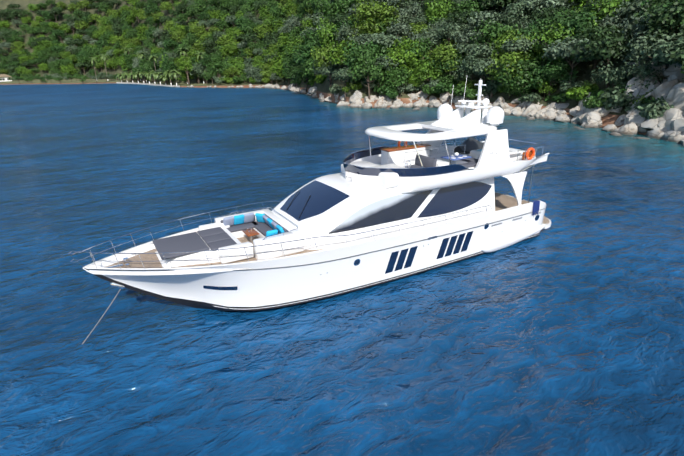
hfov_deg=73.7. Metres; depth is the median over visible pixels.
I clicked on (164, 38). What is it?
tree
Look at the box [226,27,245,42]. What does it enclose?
tree
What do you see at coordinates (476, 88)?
shrub
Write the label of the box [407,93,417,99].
rock
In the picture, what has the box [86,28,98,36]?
tree
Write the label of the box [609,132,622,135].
rock
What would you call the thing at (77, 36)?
tree
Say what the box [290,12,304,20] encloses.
tree
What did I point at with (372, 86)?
shrub
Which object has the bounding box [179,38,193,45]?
tree
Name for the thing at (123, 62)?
tree
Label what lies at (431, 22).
tree
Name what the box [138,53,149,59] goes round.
tree
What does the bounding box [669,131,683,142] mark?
rock
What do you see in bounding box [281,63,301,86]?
tree
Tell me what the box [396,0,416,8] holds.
tree
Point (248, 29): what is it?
tree
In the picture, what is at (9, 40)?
tree
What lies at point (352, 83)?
shrub
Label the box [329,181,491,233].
side glass
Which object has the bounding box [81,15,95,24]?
tree
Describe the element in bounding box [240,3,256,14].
tree
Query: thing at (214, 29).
tree
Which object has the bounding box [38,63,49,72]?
tree
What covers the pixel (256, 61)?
tree
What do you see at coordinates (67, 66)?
tree
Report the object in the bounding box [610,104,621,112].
rock
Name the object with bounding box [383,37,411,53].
tree
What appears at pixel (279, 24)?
tree
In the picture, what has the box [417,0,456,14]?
tree
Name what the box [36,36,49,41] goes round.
tree
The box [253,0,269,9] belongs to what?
tree
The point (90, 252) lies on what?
rails
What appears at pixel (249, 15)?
tree
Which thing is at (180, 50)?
tall palm
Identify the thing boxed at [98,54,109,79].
tall palm
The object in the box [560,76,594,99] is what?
shrub
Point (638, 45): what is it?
tree
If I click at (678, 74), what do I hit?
rock
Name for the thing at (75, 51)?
tree
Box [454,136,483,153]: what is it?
jet ski
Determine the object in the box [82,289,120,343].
anchor chain
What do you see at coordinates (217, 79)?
shrub
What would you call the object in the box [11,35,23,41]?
tree
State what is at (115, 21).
tree
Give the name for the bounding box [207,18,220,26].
tree
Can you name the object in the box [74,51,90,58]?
tree
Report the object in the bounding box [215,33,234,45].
tree
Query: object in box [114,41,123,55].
tree
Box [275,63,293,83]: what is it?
tree
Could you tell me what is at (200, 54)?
tall palm
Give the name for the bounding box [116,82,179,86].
quay
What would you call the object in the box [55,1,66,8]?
tree
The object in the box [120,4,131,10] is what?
tree
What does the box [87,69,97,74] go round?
tree
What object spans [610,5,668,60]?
tree
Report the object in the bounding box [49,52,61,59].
tree
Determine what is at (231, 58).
tree
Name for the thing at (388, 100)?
rock
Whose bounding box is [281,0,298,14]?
tree
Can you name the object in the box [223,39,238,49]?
tree
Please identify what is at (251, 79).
shrub
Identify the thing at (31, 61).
tree
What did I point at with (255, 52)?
tree
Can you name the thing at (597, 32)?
tree
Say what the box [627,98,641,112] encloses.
rock
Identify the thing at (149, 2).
tree
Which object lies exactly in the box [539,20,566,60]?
tree
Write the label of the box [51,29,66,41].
tree
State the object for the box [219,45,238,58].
tree
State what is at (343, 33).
tree
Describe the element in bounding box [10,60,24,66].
tree
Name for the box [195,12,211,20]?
tree
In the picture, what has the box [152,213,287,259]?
grey cushions
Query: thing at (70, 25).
tree
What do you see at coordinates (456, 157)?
fly tablecloth
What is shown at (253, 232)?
table top
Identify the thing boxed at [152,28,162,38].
tree
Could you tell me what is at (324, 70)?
tree
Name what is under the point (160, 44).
tree
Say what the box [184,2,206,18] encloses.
tree
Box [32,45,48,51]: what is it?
tree
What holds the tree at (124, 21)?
on the terrain
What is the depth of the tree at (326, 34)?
118.65 m
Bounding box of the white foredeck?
[155,209,303,267]
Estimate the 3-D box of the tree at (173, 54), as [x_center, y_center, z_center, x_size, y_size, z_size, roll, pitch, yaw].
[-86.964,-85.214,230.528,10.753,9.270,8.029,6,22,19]
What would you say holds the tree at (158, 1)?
on the terrain
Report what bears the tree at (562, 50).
on the terrain
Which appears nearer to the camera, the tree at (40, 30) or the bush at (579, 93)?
the bush at (579, 93)
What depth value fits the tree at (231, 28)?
218.17 m
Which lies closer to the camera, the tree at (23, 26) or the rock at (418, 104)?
the rock at (418, 104)
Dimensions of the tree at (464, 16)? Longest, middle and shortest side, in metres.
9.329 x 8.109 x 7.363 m
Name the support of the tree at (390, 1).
on the terrain
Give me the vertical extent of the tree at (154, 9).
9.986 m
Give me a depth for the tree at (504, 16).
95.39 m
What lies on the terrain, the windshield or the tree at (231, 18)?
the tree at (231, 18)
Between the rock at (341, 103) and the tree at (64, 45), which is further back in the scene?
the tree at (64, 45)
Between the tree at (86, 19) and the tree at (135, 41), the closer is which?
the tree at (135, 41)
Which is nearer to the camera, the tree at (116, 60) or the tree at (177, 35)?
the tree at (177, 35)
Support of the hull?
on the water
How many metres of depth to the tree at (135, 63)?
239.55 m
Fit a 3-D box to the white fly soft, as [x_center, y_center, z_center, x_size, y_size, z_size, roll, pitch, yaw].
[8.161,-4.206,25.493,5.705,0.560,1.900,-13,23,-28]
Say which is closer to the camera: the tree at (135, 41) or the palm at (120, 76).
the palm at (120, 76)
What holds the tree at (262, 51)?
on the terrain
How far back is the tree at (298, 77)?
142.33 m
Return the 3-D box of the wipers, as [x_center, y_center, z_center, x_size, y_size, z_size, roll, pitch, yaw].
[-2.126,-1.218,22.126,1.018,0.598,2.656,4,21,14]
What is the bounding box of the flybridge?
[345,141,549,193]
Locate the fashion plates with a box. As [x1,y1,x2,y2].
[502,171,526,205]
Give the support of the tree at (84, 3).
on the terrain
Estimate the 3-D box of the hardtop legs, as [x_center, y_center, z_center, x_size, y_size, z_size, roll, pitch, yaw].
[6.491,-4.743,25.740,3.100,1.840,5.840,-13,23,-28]
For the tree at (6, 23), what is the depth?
338.29 m
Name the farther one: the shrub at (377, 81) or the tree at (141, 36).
the tree at (141, 36)
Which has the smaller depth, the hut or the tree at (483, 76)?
the tree at (483, 76)
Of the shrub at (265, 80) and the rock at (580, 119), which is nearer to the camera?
the rock at (580, 119)
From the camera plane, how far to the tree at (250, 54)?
201.72 m
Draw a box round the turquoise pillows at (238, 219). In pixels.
[234,213,283,236]
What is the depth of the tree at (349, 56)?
104.55 m
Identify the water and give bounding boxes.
[0,83,683,455]
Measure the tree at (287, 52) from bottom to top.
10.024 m
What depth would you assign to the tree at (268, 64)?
182.15 m
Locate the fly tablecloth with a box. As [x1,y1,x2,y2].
[441,154,471,160]
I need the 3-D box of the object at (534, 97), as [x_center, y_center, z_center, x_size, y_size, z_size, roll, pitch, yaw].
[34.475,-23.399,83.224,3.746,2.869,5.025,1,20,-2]
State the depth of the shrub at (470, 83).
95.35 m
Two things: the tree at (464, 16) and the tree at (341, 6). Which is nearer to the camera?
the tree at (464, 16)
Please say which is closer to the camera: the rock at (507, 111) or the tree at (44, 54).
the rock at (507, 111)
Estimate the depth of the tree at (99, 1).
334.97 m
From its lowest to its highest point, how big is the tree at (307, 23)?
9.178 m
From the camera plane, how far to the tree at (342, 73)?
103.83 m
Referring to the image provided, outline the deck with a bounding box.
[104,192,529,288]
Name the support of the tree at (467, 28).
on the terrain
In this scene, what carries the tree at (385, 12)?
on the terrain
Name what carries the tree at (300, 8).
on the terrain
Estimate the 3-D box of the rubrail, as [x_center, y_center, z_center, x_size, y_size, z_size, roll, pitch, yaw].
[0.694,-0.192,23.771,24.530,1.359,6.167,-13,23,-28]
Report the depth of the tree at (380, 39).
104.36 m
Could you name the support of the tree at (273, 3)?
on the terrain
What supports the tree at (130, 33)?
on the terrain
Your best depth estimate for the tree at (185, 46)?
224.50 m
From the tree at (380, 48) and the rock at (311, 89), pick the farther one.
the rock at (311, 89)
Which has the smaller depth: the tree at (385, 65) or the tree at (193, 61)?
the tree at (385, 65)
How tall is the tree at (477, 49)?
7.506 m
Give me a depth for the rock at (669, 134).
56.92 m
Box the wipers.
[287,190,310,217]
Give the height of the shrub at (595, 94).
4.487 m
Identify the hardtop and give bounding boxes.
[365,120,496,141]
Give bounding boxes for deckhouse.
[272,161,494,249]
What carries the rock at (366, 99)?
on the terrain
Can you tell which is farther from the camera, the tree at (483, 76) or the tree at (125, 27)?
the tree at (125, 27)
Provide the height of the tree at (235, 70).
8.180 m
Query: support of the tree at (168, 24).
on the terrain
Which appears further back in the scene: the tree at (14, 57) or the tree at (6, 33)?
the tree at (6, 33)
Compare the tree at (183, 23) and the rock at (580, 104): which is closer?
the rock at (580, 104)
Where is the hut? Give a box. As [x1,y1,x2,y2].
[0,77,11,81]
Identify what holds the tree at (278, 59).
on the terrain
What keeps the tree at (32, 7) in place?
on the terrain
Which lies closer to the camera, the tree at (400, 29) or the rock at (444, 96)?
the rock at (444, 96)
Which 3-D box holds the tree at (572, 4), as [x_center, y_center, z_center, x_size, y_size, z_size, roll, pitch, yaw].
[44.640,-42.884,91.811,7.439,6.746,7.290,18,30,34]
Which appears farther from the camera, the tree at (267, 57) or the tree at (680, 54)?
the tree at (267, 57)
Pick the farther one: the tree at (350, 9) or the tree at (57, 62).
the tree at (57, 62)
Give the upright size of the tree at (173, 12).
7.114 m
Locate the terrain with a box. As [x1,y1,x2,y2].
[0,0,677,134]
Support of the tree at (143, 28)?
on the terrain
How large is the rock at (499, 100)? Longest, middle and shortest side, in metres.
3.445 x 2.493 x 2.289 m
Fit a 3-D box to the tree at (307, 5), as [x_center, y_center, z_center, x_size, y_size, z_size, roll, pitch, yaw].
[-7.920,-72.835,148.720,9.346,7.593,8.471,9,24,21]
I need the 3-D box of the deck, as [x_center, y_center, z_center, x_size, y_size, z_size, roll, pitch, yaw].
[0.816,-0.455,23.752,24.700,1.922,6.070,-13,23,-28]
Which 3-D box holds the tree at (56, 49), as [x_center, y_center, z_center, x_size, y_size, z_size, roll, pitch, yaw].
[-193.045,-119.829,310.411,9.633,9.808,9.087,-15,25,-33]
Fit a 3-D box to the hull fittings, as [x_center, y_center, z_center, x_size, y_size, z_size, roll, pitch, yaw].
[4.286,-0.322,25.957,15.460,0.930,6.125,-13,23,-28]
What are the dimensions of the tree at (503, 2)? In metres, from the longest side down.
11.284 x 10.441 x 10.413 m
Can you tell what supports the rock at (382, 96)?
on the terrain
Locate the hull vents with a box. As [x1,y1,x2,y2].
[491,212,540,226]
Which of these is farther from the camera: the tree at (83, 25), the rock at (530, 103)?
the tree at (83, 25)
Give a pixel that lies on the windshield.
(323, 197)
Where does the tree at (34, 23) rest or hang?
on the terrain
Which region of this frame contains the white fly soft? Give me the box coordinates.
[451,148,524,158]
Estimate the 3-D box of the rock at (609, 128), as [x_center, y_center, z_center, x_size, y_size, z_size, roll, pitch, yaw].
[38.389,-14.197,65.266,2.171,1.342,2.139,-2,20,-1]
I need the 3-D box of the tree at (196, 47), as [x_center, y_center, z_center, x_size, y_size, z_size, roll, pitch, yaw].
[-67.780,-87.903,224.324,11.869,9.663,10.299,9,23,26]
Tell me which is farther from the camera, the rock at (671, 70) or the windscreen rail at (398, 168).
the rock at (671, 70)
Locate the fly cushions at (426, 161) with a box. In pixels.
[405,154,478,167]
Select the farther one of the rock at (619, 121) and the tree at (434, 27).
the tree at (434, 27)
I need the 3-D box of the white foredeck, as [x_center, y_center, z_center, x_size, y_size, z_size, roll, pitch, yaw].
[-5.199,0.558,20.378,5.775,0.900,4.250,-13,23,-28]
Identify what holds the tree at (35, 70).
on the terrain
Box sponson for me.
[481,217,551,252]
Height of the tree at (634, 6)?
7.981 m
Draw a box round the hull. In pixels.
[83,192,545,310]
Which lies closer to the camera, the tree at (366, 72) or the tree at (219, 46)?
the tree at (366, 72)
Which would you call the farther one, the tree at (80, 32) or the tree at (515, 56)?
the tree at (80, 32)
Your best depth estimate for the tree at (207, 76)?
195.67 m
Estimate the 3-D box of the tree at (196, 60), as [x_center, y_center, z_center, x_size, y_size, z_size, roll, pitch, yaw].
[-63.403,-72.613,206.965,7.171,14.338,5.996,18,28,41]
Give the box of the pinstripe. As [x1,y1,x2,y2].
[215,235,535,308]
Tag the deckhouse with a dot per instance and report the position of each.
(361, 196)
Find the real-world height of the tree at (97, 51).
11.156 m
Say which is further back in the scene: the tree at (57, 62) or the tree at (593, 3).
the tree at (57, 62)
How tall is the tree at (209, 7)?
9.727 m
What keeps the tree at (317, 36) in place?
on the terrain
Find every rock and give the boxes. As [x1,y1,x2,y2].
[308,86,316,93]
[336,101,345,106]
[353,90,362,100]
[353,99,361,103]
[362,103,371,108]
[364,96,370,102]
[374,100,382,105]
[378,94,386,99]
[379,103,386,107]
[384,96,393,104]
[390,103,400,108]
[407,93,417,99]
[413,101,423,107]
[416,91,428,98]
[418,96,426,101]
[429,99,439,105]
[433,102,441,107]
[440,92,450,100]
[456,95,469,104]
[492,96,504,106]
[497,102,509,108]
[503,106,512,115]
[510,107,521,111]
[510,109,522,115]
[521,101,528,107]
[521,104,540,116]
[527,101,539,106]
[527,110,538,116]
[532,111,541,118]
[537,107,556,118]
[544,116,554,120]
[550,103,568,112]
[554,114,571,121]
[557,110,565,115]
[569,106,579,115]
[570,110,584,122]
[575,113,586,124]
[578,92,591,109]
[583,106,611,116]
[583,112,601,126]
[584,122,598,127]
[601,124,616,131]
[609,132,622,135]
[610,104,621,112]
[612,122,637,134]
[615,114,626,125]
[623,109,649,132]
[624,59,664,77]
[624,73,660,106]
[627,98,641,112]
[641,113,661,128]
[645,78,683,100]
[645,127,667,138]
[657,108,683,130]
[661,129,675,140]
[663,60,682,77]
[663,82,683,111]
[668,70,683,80]
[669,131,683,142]
[670,118,683,131]
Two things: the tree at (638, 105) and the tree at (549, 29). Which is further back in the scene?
the tree at (549, 29)
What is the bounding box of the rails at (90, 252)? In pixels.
[68,201,492,268]
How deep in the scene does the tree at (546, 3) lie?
91.93 m
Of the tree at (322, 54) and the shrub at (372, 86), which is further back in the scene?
the tree at (322, 54)
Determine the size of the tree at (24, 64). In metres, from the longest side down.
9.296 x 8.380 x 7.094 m
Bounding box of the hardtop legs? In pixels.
[416,129,509,167]
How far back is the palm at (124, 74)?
244.20 m
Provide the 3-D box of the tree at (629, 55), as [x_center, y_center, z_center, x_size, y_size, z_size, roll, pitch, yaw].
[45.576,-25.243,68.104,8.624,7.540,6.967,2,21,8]
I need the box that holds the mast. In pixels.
[431,80,491,126]
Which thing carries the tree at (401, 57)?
on the terrain
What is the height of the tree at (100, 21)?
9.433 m
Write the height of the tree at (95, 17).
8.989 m
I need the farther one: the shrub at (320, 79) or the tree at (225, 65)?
the tree at (225, 65)
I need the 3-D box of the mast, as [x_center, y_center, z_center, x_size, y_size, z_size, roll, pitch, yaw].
[6.653,-6.827,24.907,3.100,2.280,2.200,-13,23,-28]
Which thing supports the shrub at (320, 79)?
on the terrain
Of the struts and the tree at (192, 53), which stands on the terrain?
the tree at (192, 53)
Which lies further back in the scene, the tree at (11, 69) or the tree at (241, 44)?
the tree at (11, 69)
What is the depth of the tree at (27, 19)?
335.55 m
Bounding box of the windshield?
[280,180,348,220]
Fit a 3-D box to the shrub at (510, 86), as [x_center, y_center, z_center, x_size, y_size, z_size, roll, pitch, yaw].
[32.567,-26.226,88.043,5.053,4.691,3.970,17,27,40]
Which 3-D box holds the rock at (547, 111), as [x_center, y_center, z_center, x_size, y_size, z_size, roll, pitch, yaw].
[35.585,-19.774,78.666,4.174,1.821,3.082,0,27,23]
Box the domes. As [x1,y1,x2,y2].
[437,98,503,125]
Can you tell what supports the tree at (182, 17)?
on the terrain
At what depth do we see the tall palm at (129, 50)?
243.92 m
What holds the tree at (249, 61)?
on the terrain
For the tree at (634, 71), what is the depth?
65.83 m
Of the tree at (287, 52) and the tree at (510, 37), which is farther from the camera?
the tree at (287, 52)
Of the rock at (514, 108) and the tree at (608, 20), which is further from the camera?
the rock at (514, 108)
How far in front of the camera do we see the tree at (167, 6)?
255.01 m
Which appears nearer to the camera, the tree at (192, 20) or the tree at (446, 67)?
the tree at (446, 67)
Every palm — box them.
[89,57,97,79]
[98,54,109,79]
[117,73,125,81]
[121,72,128,81]
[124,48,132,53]
[135,52,146,81]
[135,69,143,81]
[142,72,153,83]
[148,55,158,82]
[148,70,159,83]
[152,72,162,83]
[159,75,169,84]
[163,70,173,84]
[170,69,181,85]
[176,48,188,83]
[194,51,205,83]
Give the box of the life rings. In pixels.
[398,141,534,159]
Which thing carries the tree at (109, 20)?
on the terrain
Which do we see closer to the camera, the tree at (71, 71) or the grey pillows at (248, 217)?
the grey pillows at (248, 217)
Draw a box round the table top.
[242,228,258,236]
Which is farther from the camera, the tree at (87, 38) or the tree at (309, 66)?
the tree at (87, 38)
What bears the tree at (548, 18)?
on the terrain
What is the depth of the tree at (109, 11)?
316.13 m
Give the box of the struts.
[368,135,451,167]
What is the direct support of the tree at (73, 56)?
on the terrain
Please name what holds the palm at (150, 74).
on the terrain
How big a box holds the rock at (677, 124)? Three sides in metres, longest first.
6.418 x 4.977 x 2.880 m
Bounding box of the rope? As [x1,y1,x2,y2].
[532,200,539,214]
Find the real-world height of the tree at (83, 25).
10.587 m
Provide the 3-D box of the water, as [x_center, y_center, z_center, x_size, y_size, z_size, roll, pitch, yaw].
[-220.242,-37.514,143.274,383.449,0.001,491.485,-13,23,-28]
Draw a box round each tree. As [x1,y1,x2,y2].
[0,9,12,21]
[0,20,11,27]
[0,29,12,38]
[0,42,14,52]
[0,49,8,54]
[0,56,10,63]
[0,62,10,71]
[0,69,8,74]
[4,37,15,42]
[5,65,20,75]
[6,3,21,8]
[6,7,25,19]
[7,52,24,63]
[9,49,25,56]
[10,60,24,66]
[11,18,21,28]
[11,29,24,35]
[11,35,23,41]
[11,41,25,48]
[15,66,27,73]
[18,55,32,62]
[19,23,29,33]
[20,15,33,24]
[20,61,32,68]
[22,9,32,17]
[22,70,33,74]
[25,26,39,35]
[25,57,39,68]
[26,3,39,12]
[30,67,40,72]
[31,19,42,27]
[31,42,38,46]
[31,50,39,59]
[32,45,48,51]
[34,9,43,16]
[34,26,45,33]
[35,16,43,21]
[36,3,46,9]
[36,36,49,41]
[36,40,52,47]
[36,49,49,63]
[36,58,49,63]
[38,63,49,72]
[40,21,49,28]
[41,9,57,21]
[45,0,55,6]
[47,9,61,21]
[47,60,57,68]
[48,22,59,29]
[48,34,55,40]
[48,67,60,74]
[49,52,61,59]
[50,44,64,53]
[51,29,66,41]
[51,39,62,43]
[54,59,66,71]
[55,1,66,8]
[59,23,71,34]
[59,51,70,58]
[59,63,74,72]
[60,42,71,49]
[60,57,73,65]
[62,13,71,19]
[63,67,80,75]
[64,44,78,51]
[66,38,85,45]
[66,54,77,62]
[67,2,78,10]
[67,16,81,28]
[67,20,80,34]
[71,48,81,54]
[72,33,83,44]
[73,8,82,18]
[73,19,89,29]
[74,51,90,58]
[75,29,86,35]
[75,62,90,73]
[77,0,91,11]
[77,55,92,70]
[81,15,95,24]
[81,45,88,52]
[82,11,91,22]
[82,35,94,41]
[84,46,98,57]
[86,0,103,9]
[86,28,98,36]
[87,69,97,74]
[88,2,99,14]
[88,14,100,25]
[89,47,103,57]
[91,30,99,38]
[92,54,103,61]
[94,38,110,47]
[94,61,104,70]
[95,28,106,38]
[96,2,113,16]
[96,19,109,26]
[98,33,109,41]
[101,15,109,24]
[103,24,111,33]
[104,58,117,71]
[105,29,119,39]
[106,8,116,15]
[106,15,117,24]
[106,49,115,57]
[107,34,121,43]
[108,0,121,8]
[111,16,124,26]
[111,56,120,70]
[112,23,124,34]
[112,48,124,56]
[113,35,126,42]
[114,8,128,17]
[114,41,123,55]
[118,17,131,25]
[119,40,130,50]
[119,54,132,80]
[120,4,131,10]
[120,10,130,18]
[121,24,131,29]
[123,29,137,39]
[125,15,136,25]
[125,42,139,52]
[125,53,134,81]
[127,37,141,45]
[129,0,137,7]
[129,8,140,21]
[132,57,141,81]
[132,67,142,82]
[135,0,147,8]
[135,24,148,34]
[135,45,144,51]
[135,48,149,54]
[136,31,146,40]
[137,8,151,22]
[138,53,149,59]
[138,58,149,82]
[139,61,159,82]
[143,3,161,16]
[143,40,156,49]
[144,29,158,45]
[146,0,157,5]
[147,17,159,28]
[148,52,163,64]
[149,24,158,29]
[149,48,162,54]
[151,11,163,25]
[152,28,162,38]
[153,0,166,11]
[157,40,169,50]
[159,1,172,11]
[159,15,174,22]
[159,34,172,41]
[159,47,174,55]
[160,28,173,36]
[162,20,174,32]
[162,38,179,51]
[162,55,177,84]
[164,50,180,58]
[168,8,180,16]
[169,22,187,34]
[170,30,186,42]
[172,3,188,13]
[174,46,185,55]
[174,56,187,65]
[175,20,186,26]
[176,12,187,21]
[177,42,191,58]
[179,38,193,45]
[179,55,192,84]
[179,68,193,81]
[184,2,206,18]
[187,33,199,43]
[187,49,202,59]
[188,18,198,23]
[188,21,206,32]
[188,25,207,39]
[188,62,206,83]
[190,39,206,51]
[191,56,198,82]
[192,0,206,9]
[194,51,205,82]
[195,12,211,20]
[196,20,211,29]
[198,32,211,42]
[198,53,212,83]
[200,37,219,53]
[202,5,221,13]
[203,0,218,6]
[203,70,216,84]
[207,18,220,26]
[207,25,222,34]
[208,8,222,26]
[209,50,225,61]
[209,55,223,83]
[212,7,227,13]
[212,32,222,40]
[213,29,228,44]
[214,20,231,32]
[214,44,223,52]
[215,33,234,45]
[218,62,234,77]
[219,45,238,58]
[220,0,233,12]
[221,12,234,25]
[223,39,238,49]
[223,42,239,54]
[223,66,240,83]
[224,26,235,34]
[225,15,237,25]
[225,55,243,73]
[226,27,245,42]
[227,0,238,10]
[227,56,243,65]
[229,4,241,16]
[231,60,245,76]
[233,33,245,40]
[234,15,253,30]
[235,0,253,7]
[235,10,250,17]
[237,41,249,58]
[238,47,253,59]
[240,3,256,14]
[242,33,262,48]
[243,11,257,22]
[243,23,257,41]
[243,48,257,58]
[244,58,252,82]
[244,65,258,83]
[247,39,261,55]
[251,66,264,77]
[252,47,263,60]
[252,55,262,68]
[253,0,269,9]
[253,17,265,24]
[256,24,273,40]
[256,38,271,49]
[258,4,271,18]
[258,48,268,55]
[259,63,269,83]
[262,15,279,29]
[262,31,282,45]
[263,53,280,61]
[264,53,275,83]
[265,0,280,10]
[268,43,277,53]
[268,65,283,74]
[269,5,287,18]
[271,15,287,28]
[271,41,285,58]
[271,52,291,81]
[273,18,286,32]
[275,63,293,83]
[277,26,294,32]
[277,32,296,47]
[278,0,294,7]
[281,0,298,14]
[281,55,295,66]
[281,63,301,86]
[282,14,304,30]
[282,43,295,56]
[285,35,308,53]
[287,6,299,18]
[287,26,304,40]
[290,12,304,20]
[290,64,314,91]
[292,37,323,72]
[293,56,308,71]
[296,2,309,13]
[300,17,316,31]
[300,27,315,34]
[301,29,318,47]
[301,55,319,76]
[302,6,313,16]
[303,0,318,16]
[304,13,318,24]
[305,33,329,44]
[308,0,331,16]
[310,43,341,82]
[312,12,332,25]
[312,57,342,86]
[316,14,337,26]
[316,22,342,46]
[321,0,350,18]
[326,36,356,65]
[328,13,354,27]
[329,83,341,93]
[331,67,352,99]
[333,14,358,36]
[333,21,359,43]
[341,36,386,68]
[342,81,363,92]
[343,0,361,5]
[345,2,373,16]
[346,33,380,46]
[346,41,387,71]
[347,0,387,30]
[347,56,390,98]
[351,20,385,36]
[355,0,386,5]
[359,0,399,30]
[360,32,405,48]
[361,15,396,34]
[369,44,392,74]
[373,54,406,70]
[374,0,403,7]
[381,46,420,74]
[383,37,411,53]
[383,63,412,97]
[386,21,414,37]
[387,6,409,16]
[391,7,410,23]
[391,36,438,62]
[392,35,422,59]
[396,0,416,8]
[406,1,426,18]
[406,11,429,27]
[407,28,434,44]
[408,21,431,36]
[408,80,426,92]
[410,58,442,82]
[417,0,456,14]
[421,25,446,53]
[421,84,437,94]
[424,0,453,22]
[424,47,456,71]
[428,15,443,27]
[428,17,450,32]
[428,39,465,73]
[429,53,463,82]
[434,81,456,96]
[436,22,465,45]
[437,15,468,44]
[446,10,479,24]
[447,22,479,39]
[449,0,491,24]
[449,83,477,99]
[451,41,484,72]
[451,54,488,80]
[453,30,486,60]
[464,42,502,79]
[465,53,496,83]
[466,10,498,52]
[470,18,522,48]
[470,58,505,97]
[471,0,504,13]
[481,0,508,11]
[484,48,530,80]
[486,0,515,9]
[487,10,532,26]
[489,26,523,56]
[492,18,520,29]
[494,28,542,61]
[494,54,550,92]
[500,0,522,13]
[501,36,544,61]
[504,0,547,16]
[511,18,550,56]
[512,17,541,33]
[518,0,576,7]
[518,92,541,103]
[524,57,581,97]
[528,5,574,22]
[531,22,588,62]
[535,9,576,27]
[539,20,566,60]
[542,36,601,88]
[544,8,578,22]
[549,0,583,10]
[550,5,603,64]
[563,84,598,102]
[568,0,597,11]
[570,25,628,70]
[570,34,642,87]
[576,0,612,25]
[581,0,634,31]
[582,96,609,108]
[591,60,639,90]
[592,8,633,30]
[609,56,668,84]
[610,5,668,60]
[613,0,655,39]
[616,33,661,65]
[624,102,654,111]
[627,24,683,78]
[632,0,683,44]
[638,0,673,16]
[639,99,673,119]
[642,36,683,65]
[656,0,683,25]
[670,45,683,70]
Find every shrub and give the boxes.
[213,76,225,84]
[226,76,235,83]
[233,76,243,83]
[240,74,247,83]
[248,77,257,82]
[255,76,265,82]
[262,74,269,82]
[270,72,282,83]
[308,76,314,85]
[313,75,326,83]
[347,78,356,86]
[360,79,379,90]
[365,75,386,86]
[374,82,398,98]
[395,82,415,94]
[406,74,422,92]
[425,78,442,89]
[432,72,460,83]
[442,71,464,83]
[457,76,478,89]
[472,79,486,92]
[481,86,489,96]
[486,78,507,94]
[497,82,518,98]
[503,78,534,95]
[532,78,556,96]
[545,90,567,101]
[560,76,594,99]
[574,80,598,101]
[589,86,617,98]
[598,86,635,110]
[613,79,650,93]
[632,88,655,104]
[641,93,663,105]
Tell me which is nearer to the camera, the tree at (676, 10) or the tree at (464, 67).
the tree at (676, 10)
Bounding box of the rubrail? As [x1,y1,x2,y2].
[89,208,545,270]
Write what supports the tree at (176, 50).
on the terrain
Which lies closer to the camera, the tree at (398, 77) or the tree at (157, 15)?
the tree at (398, 77)
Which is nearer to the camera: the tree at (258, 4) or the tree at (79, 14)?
the tree at (258, 4)
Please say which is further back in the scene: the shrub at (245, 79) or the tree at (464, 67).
the shrub at (245, 79)
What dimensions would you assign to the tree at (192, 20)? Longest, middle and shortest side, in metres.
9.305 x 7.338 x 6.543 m
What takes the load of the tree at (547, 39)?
on the terrain
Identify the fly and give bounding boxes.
[341,136,543,202]
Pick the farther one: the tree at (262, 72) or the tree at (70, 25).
the tree at (70, 25)
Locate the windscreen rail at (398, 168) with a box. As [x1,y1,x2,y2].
[343,146,473,169]
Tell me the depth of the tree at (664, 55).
59.96 m
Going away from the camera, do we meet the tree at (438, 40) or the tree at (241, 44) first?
the tree at (438, 40)
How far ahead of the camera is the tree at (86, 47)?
303.22 m
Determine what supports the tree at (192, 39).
on the terrain
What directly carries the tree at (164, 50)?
on the terrain
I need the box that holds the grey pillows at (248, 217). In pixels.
[223,213,278,232]
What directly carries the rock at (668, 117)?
on the terrain
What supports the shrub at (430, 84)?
on the terrain
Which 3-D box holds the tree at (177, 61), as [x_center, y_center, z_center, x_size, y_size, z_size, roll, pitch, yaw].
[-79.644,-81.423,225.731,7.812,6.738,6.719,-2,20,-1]
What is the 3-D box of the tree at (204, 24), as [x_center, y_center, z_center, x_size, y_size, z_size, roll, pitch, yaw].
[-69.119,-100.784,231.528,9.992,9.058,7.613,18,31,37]
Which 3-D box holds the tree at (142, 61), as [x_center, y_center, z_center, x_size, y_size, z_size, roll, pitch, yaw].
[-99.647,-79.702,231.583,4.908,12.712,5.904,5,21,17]
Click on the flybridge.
(416, 184)
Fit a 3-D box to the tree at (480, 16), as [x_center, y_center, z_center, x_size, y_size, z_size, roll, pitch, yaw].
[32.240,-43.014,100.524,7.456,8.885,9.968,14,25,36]
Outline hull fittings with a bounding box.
[320,214,539,274]
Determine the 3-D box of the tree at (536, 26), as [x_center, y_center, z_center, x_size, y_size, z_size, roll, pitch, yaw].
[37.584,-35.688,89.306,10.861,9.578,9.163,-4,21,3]
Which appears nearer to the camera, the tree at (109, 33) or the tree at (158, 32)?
the tree at (158, 32)
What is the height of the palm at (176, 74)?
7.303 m
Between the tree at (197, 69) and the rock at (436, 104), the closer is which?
the rock at (436, 104)
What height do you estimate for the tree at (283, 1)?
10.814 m
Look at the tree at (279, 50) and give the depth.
179.32 m
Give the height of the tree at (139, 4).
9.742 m
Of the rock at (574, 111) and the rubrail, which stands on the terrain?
the rock at (574, 111)
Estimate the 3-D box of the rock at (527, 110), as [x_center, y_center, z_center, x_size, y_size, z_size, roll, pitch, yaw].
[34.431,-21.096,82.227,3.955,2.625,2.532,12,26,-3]
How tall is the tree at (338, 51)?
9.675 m
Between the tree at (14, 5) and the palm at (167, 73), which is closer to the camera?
the palm at (167, 73)
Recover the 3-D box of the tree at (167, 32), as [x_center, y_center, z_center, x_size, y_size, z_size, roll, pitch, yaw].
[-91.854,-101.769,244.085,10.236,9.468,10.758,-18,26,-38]
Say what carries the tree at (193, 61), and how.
on the terrain
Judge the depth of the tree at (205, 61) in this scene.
200.23 m

